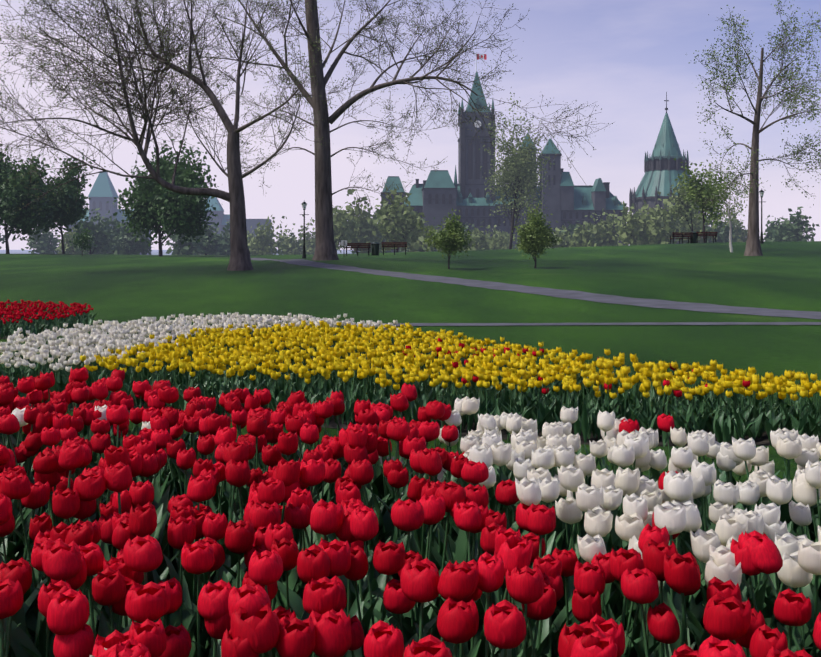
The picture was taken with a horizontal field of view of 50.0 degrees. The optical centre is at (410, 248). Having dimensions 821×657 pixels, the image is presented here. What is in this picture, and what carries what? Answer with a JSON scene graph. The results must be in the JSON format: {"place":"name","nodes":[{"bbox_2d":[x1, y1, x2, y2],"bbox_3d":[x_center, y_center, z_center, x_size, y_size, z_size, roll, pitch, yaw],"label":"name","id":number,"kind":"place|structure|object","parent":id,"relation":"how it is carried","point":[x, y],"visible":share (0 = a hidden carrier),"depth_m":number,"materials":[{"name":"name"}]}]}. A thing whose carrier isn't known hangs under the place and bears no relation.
{"place":"outdoors","nodes":[
{"label":"outdoors","id":0,"kind":"place"},
{"bbox_2d":[67,171,271,254],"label":"distant block","id":1,"kind":"structure","parent":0,"point":[103,192],"depth_m":674.45,"materials":[{"name":"grey stone"}]},
{"bbox_2d":[0,241,820,482],"bbox_3d":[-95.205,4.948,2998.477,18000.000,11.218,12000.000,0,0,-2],"label":"lawn","id":2,"kind":"structure","parent":0,"point":[785,275],"depth_m":26.50,"materials":[{"name":"green plant"}]},
{"bbox_2d":[0,228,4,248],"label":"bush","id":3,"kind":"object","parent":2,"relation":"on","point":[3,240],"visible":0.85,"depth_m":148.96,"materials":[{"name":"green plant"}]},
{"bbox_2d":[0,143,62,253],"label":"tree","id":4,"kind":"object","parent":2,"relation":"on","point":[23,221],"depth_m":72.36,"materials":[{"name":"green plant"}]},
{"bbox_2d":[21,225,60,253],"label":"bush","id":5,"kind":"object","parent":2,"relation":"on","point":[42,245],"depth_m":147.91,"materials":[{"name":"green plant"}]},
{"bbox_2d":[34,150,95,253],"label":"tree","id":6,"kind":"object","parent":2,"relation":"on","point":[67,197],"depth_m":78.86,"materials":[{"name":"green plant"}]},
{"bbox_2d":[56,226,99,253],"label":"bush","id":7,"kind":"object","parent":2,"relation":"on","point":[67,245],"depth_m":137.02,"materials":[{"name":"green plant"}]},
{"bbox_2d":[69,225,95,255],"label":"small tree","id":8,"kind":"object","parent":2,"relation":"on","point":[85,236],"depth_m":69.08,"materials":[{"name":"green plant"}]},
{"bbox_2d":[68,208,118,253],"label":"bush","id":9,"kind":"object","parent":2,"relation":"on","point":[102,235],"depth_m":118.73,"materials":[{"name":"green plant"}]},
{"bbox_2d":[84,208,112,253],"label":"bush","id":10,"kind":"object","parent":2,"relation":"on","point":[103,218],"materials":[{"name":"green plant"}]},
{"bbox_2d":[101,214,127,254],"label":"bush","id":11,"kind":"object","parent":2,"relation":"on","point":[114,224],"depth_m":127.74,"materials":[{"name":"green plant"}]},
{"bbox_2d":[109,219,157,254],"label":"bush","id":12,"kind":"object","parent":2,"relation":"on","point":[130,245],"depth_m":122.92,"materials":[{"name":"green plant"}]},
{"bbox_2d":[108,139,218,255],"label":"tree","id":13,"kind":"object","parent":2,"relation":"on","point":[155,203],"depth_m":71.01,"materials":[{"name":"green plant"}]},
{"bbox_2d":[162,229,207,254],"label":"bush","id":14,"kind":"object","parent":2,"relation":"on","point":[184,249],"depth_m":118.63,"materials":[{"name":"green plant"}]},
{"bbox_2d":[0,0,374,270],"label":"tree","id":15,"kind":"object","parent":2,"relation":"on","point":[240,258],"depth_m":39.40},
{"bbox_2d":[192,214,229,254],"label":"bush","id":16,"kind":"object","parent":2,"relation":"on","point":[214,246],"depth_m":128.90,"materials":[{"name":"green plant"}]},
{"bbox_2d":[213,219,249,254],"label":"bush","id":17,"kind":"object","parent":2,"relation":"on","point":[227,238],"depth_m":137.70,"materials":[{"name":"green plant"}]},
{"bbox_2d":[247,230,255,254],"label":"bush","id":18,"kind":"object","parent":2,"relation":"on","point":[250,236],"visible":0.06,"depth_m":158.53,"materials":[{"name":"green plant"}]},
{"bbox_2d":[248,214,288,254],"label":"bush","id":19,"kind":"object","parent":2,"relation":"on","point":[264,243],"depth_m":148.09,"materials":[{"name":"green plant"}]},
{"bbox_2d":[275,216,312,254],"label":"bush","id":20,"kind":"object","parent":2,"relation":"on","point":[293,244],"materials":[{"name":"green plant"}]},
{"bbox_2d":[300,201,308,257],"bbox_3d":[-7.458,-1.378,61.782,0.501,4.120,0.460,0,0,-44],"label":"lamp","id":21,"kind":"object","parent":2,"relation":"on","point":[304,204],"visible":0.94,"depth_m":61.74,"materials":[{"name":"grey metal"}]},
{"bbox_2d":[298,215,315,253],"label":"bush","id":22,"kind":"object","parent":2,"relation":"on","point":[311,242],"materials":[{"name":"green plant"}]},
{"bbox_2d":[341,240,346,245],"bbox_3d":[-4.823,-0.013,63.871,0.440,1.200,0.061,0,0,-2],"label":"sign","id":23,"kind":"object","parent":2,"relation":"on","point":[343,242],"visible":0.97,"depth_m":63.89,"materials":[{"name":"grey metal"}]},
{"bbox_2d":[332,205,369,252],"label":"tree","id":24,"kind":"object","parent":2,"relation":"on","point":[347,232],"depth_m":118.73,"materials":[{"name":"green plant"}]},
{"bbox_2d":[345,243,370,255],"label":"bench","id":25,"kind":"object","parent":2,"relation":"on","point":[359,244],"visible":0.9,"depth_m":65.54,"materials":[{"name":"brown wood"}]},
{"bbox_2d":[333,189,384,253],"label":"tree","id":26,"kind":"object","parent":2,"relation":"on","point":[367,235],"depth_m":123.82,"materials":[{"name":"green plant"}]},
{"bbox_2d":[352,212,391,253],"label":"bush","id":27,"kind":"object","parent":2,"relation":"on","point":[384,240],"visible":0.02,"depth_m":138.94,"materials":[{"name":"green plant"}]},
{"bbox_2d":[371,242,378,254],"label":"bin","id":28,"kind":"object","parent":2,"relation":"on","point":[375,247],"visible":0.96,"depth_m":65.70,"materials":[{"name":"grey"}]},
{"bbox_2d":[382,242,406,254],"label":"bench","id":29,"kind":"object","parent":2,"relation":"on","point":[394,244],"visible":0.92,"depth_m":65.61,"materials":[{"name":"brown wood"}]},
{"bbox_2d":[178,0,612,260],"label":"tree","id":30,"kind":"object","parent":2,"relation":"on","point":[325,248],"depth_m":45.54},
{"bbox_2d":[367,181,434,252],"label":"tree","id":31,"kind":"object","parent":2,"relation":"on","point":[402,224],"depth_m":99.01,"materials":[{"name":"green plant"}]},
{"bbox_2d":[404,220,435,251],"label":"bush","id":32,"kind":"object","parent":2,"relation":"on","point":[420,244],"depth_m":124.26,"materials":[{"name":"green plant"}]},
{"bbox_2d":[29,401,820,446],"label":"soil bed","id":33,"kind":"object","parent":2,"relation":"on","point":[763,440],"depth_m":7.36,"materials":[{"name":"brown soil"}]},
{"bbox_2d":[0,312,752,439],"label":"tulips","id":34,"kind":"object","parent":33,"relation":"on","point":[29,357],"depth_m":10.22,"materials":[{"name":"plant"}]},
{"bbox_2d":[78,320,820,445],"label":"yellow tulips","id":35,"kind":"object","parent":33,"relation":"on","point":[314,367],"visible":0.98,"depth_m":8.01,"materials":[{"name":"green plant"}]},
{"bbox_2d":[419,208,475,268],"bbox_3d":[1.726,-0.411,40.191,2.638,2.893,2.454,0,0,-2],"label":"young tree","id":36,"kind":"object","parent":2,"relation":"on","point":[451,232],"depth_m":39.94,"materials":[{"name":"green plant"}]},
{"bbox_2d":[463,221,495,250],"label":"bush","id":37,"kind":"object","parent":2,"relation":"on","point":[480,237],"depth_m":127.75,"materials":[{"name":"green plant"}]},
{"bbox_2d":[487,225,513,249],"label":"bush","id":38,"kind":"object","parent":2,"relation":"on","point":[499,243],"visible":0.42,"depth_m":139.17,"materials":[{"name":"green plant"}]},
{"bbox_2d":[486,231,514,246],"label":"bush","id":39,"kind":"object","parent":2,"relation":"on","point":[504,237],"visible":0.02,"depth_m":160.75,"materials":[{"name":"green plant"}]},
{"bbox_2d":[381,53,624,252],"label":"parliament building","id":40,"kind":"structure","parent":2,"relation":"on","point":[438,195],"depth_m":504.13,"materials":[{"name":"stone"}]},
{"bbox_2d":[479,92,554,248],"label":"tall slim tree","id":41,"kind":"object","parent":2,"relation":"on","point":[520,156],"depth_m":109.21,"materials":[{"name":"green plant"}]},
{"bbox_2d":[511,201,562,267],"bbox_3d":[6.043,-0.563,42.299,2.581,3.469,2.131,0,0,-2],"label":"young tree","id":42,"kind":"object","parent":2,"relation":"on","point":[544,237],"depth_m":41.83,"materials":[{"name":"green plant"}]},
{"bbox_2d":[379,456,726,497],"bbox_3d":[0.146,1.255,3.044,8.400,0.233,5.900,0,0,-2],"label":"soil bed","id":43,"kind":"object","parent":2,"relation":"on","point":[440,475],"depth_m":4.50,"materials":[{"name":"brown soil"}]},
{"bbox_2d":[0,367,820,656],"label":"tulips","id":44,"kind":"object","parent":43,"relation":"on","point":[64,554],"depth_m":2.13,"materials":[{"name":"red plant"}]},
{"bbox_2d":[0,420,820,656],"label":"tulip leaves","id":45,"kind":"object","parent":43,"relation":"on","point":[29,620],"visible":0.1,"depth_m":2.31,"materials":[{"name":"green plant"}]},
{"bbox_2d":[544,221,573,247],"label":"bush","id":46,"kind":"object","parent":2,"relation":"on","point":[566,242],"visible":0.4,"depth_m":125.14,"materials":[{"name":"green plant"}]},
{"bbox_2d":[560,220,579,240],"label":"bush","id":47,"kind":"object","parent":2,"relation":"on","point":[570,228],"depth_m":140.32,"materials":[{"name":"green plant"}]},
{"bbox_2d":[567,215,602,246],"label":"bush","id":48,"kind":"object","parent":2,"relation":"on","point":[582,237],"visible":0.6,"depth_m":120.34,"materials":[{"name":"green plant"}]},
{"bbox_2d":[583,212,604,231],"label":"bush","id":49,"kind":"object","parent":2,"relation":"on","point":[585,223],"depth_m":137.12,"materials":[{"name":"green plant"}]},
{"bbox_2d":[587,204,620,245],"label":"bush","id":50,"kind":"object","parent":2,"relation":"on","point":[605,227],"depth_m":125.00,"materials":[{"name":"green plant"}]},
{"bbox_2d":[609,201,650,245],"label":"bush","id":51,"kind":"object","parent":2,"relation":"on","point":[627,230],"depth_m":112.23,"materials":[{"name":"green plant"}]},
{"bbox_2d":[637,191,668,244],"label":"bush","id":52,"kind":"object","parent":2,"relation":"on","point":[645,210],"visible":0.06,"depth_m":118.76,"materials":[{"name":"green plant"}]},
{"bbox_2d":[629,92,699,243],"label":"library of parliament","id":53,"kind":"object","parent":2,"relation":"on","point":[663,169],"visible":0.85,"depth_m":488.46,"materials":[{"name":"metal"}]},
{"bbox_2d":[642,197,693,244],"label":"bush","id":54,"kind":"object","parent":2,"relation":"on","point":[660,230],"depth_m":110.30,"materials":[{"name":"green plant"}]},
{"bbox_2d":[669,232,692,243],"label":"bench","id":55,"kind":"object","parent":2,"relation":"on","point":[682,234],"visible":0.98,"depth_m":75.44,"materials":[{"name":"brown wood"}]},
{"bbox_2d":[663,175,700,230],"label":"thin tree","id":56,"kind":"object","parent":2,"relation":"on","point":[679,206],"depth_m":90.52,"materials":[{"name":"green plant"}]},
{"bbox_2d":[667,196,714,242],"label":"bush","id":57,"kind":"object","parent":2,"relation":"on","point":[698,224],"depth_m":115.82,"materials":[{"name":"green plant"}]},
{"bbox_2d":[690,231,696,242],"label":"bin","id":58,"kind":"object","parent":2,"relation":"on","point":[694,237],"visible":0.71,"depth_m":75.75,"materials":[{"name":"grey metal"}]},
{"bbox_2d":[673,158,732,242],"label":"thin tree","id":59,"kind":"object","parent":2,"relation":"on","point":[701,186],"depth_m":79.63,"materials":[{"name":"green plant"}]},
{"bbox_2d":[696,231,717,242],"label":"bench","id":60,"kind":"object","parent":2,"relation":"on","point":[706,234],"visible":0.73,"depth_m":75.98,"materials":[{"name":"brown wood"}]},
{"bbox_2d":[706,209,740,242],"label":"bush","id":61,"kind":"object","parent":2,"relation":"on","point":[722,234],"visible":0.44,"depth_m":129.00,"materials":[{"name":"green plant"}]},
{"bbox_2d":[699,147,762,251],"bbox_3d":[20.644,-3.135,56.693,3.705,6.919,3.346,0,0,37],"label":"birch tree","id":62,"kind":"object","parent":2,"relation":"on","point":[733,186],"depth_m":56.58,"materials":[{"name":"green plant"}]},
{"bbox_2d":[721,205,759,241],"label":"bush","id":63,"kind":"object","parent":2,"relation":"on","point":[743,233],"visible":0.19,"depth_m":149.82,"materials":[{"name":"green plant"}]},
{"bbox_2d":[689,0,820,255],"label":"tree","id":64,"kind":"object","parent":2,"relation":"on","point":[794,49],"depth_m":52.55,"materials":[{"name":"plant"}]},
{"bbox_2d":[759,189,763,243],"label":"lamp","id":65,"kind":"object","parent":2,"relation":"on","point":[761,191],"visible":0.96,"depth_m":66.82,"materials":[{"name":"grey metal"}]},
{"bbox_2d":[763,215,784,241],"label":"bush","id":66,"kind":"object","parent":2,"relation":"on","point":[773,228],"visible":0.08,"depth_m":135.56,"materials":[{"name":"green plant"}]},
{"bbox_2d":[763,206,819,241],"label":"bush","id":67,"kind":"object","parent":2,"relation":"on","point":[789,230],"depth_m":120.76,"materials":[{"name":"green plant"}]},
{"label":"bed soil","id":68,"kind":"object","parent":2,"relation":"on","visible":0},
{"bbox_2d":[0,299,96,338],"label":"red tulips","id":69,"kind":"object","parent":68,"relation":"on","point":[34,319],"visible":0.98,"depth_m":17.11,"materials":[{"name":"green plant"}]},
{"bbox_2d":[0,0,820,249],"label":"sky","id":70,"kind":"structure","parent":0,"point":[622,57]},
{"bbox_2d":[251,258,820,318],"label":"path","id":71,"kind":"structure","parent":0,"point":[614,299],"depth_m":25.20,"materials":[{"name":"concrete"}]},
{"bbox_2d":[269,322,820,325],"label":"side path","id":72,"kind":"structure","parent":0,"point":[634,323],"depth_m":18.23,"materials":[{"name":"concrete"}]}
]}

